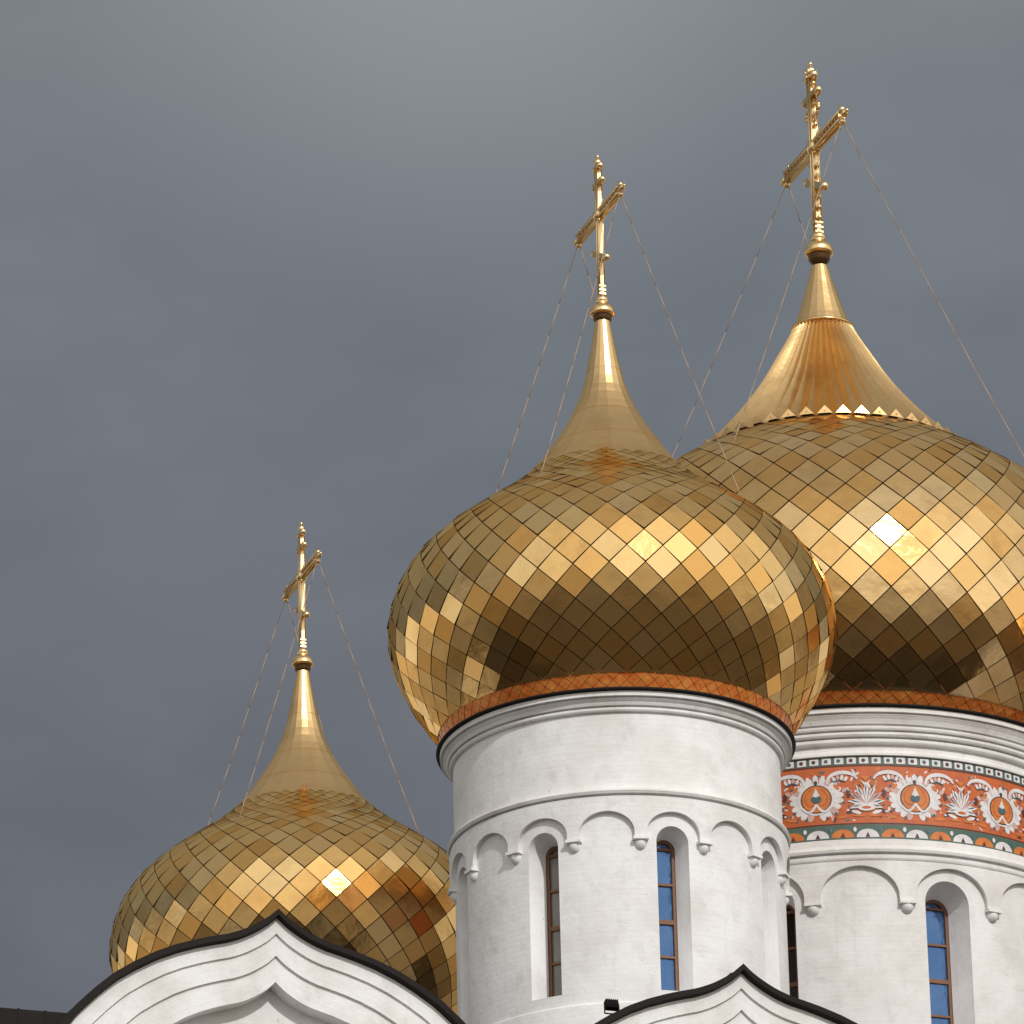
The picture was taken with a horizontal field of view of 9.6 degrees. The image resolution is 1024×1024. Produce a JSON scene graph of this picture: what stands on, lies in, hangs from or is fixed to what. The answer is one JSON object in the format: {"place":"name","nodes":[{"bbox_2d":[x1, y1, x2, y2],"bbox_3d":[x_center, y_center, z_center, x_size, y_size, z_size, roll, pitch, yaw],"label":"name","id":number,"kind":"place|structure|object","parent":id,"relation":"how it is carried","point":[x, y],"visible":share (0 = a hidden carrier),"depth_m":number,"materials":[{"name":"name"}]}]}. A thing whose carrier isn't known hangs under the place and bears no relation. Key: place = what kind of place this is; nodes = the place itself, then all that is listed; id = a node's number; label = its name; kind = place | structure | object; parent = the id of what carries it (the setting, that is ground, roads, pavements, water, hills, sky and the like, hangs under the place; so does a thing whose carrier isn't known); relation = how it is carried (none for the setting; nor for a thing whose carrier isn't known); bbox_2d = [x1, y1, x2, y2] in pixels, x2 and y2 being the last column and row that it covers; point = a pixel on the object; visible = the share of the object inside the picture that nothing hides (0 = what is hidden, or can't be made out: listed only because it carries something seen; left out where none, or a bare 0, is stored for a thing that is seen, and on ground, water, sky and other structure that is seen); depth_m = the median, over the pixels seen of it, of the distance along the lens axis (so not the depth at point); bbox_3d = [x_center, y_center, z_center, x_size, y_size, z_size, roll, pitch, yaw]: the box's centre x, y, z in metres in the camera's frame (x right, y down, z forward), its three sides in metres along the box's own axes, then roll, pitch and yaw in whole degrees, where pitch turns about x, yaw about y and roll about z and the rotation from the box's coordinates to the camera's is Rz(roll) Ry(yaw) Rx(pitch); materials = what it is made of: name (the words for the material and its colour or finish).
{"place":"outdoors","nodes":[
{"label":"outdoors","id":0,"kind":"place"},
{"bbox_2d":[0,62,1023,1023],"bbox_3d":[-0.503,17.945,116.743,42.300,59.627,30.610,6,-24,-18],"label":"cathedral","id":1,"kind":"structure","parent":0,"point":[724,724],"depth_m":111.74,"materials":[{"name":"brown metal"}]},
{"bbox_2d":[546,846,561,996],"bbox_3d":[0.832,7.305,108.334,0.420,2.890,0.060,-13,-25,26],"label":"window","id":2,"kind":"structure","parent":1,"relation":"in","point":[552,864],"depth_m":108.39,"materials":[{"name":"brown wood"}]},
{"bbox_2d":[604,998,619,1013],"bbox_3d":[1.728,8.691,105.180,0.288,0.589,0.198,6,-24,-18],"label":"floodlight","id":3,"kind":"object","parent":1,"relation":"attached to","point":[611,1004],"visible":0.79,"depth_m":105.20,"materials":[{"name":"black metal"}]},
{"bbox_2d":[656,840,679,990],"bbox_3d":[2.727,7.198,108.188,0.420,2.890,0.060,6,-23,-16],"label":"window","id":4,"kind":"structure","parent":1,"relation":"in","point":[669,962],"depth_m":108.21,"materials":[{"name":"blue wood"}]},
{"bbox_2d":[786,905,798,998],"bbox_3d":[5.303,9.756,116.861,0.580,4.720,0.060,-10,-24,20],"label":"window","id":5,"kind":"structure","parent":1,"relation":"in","point":[790,911],"depth_m":117.34,"materials":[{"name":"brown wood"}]},
{"bbox_2d":[925,900,953,1023],"bbox_3d":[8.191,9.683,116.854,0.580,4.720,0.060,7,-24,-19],"label":"window","id":6,"kind":"structure","parent":1,"relation":"in","point":[940,984],"depth_m":117.29,"materials":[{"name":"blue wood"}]},
{"bbox_2d":[0,0,1023,1012],"label":"sky","id":7,"kind":"structure","parent":0,"point":[268,267],"materials":[{"name":"grey"}]}
]}

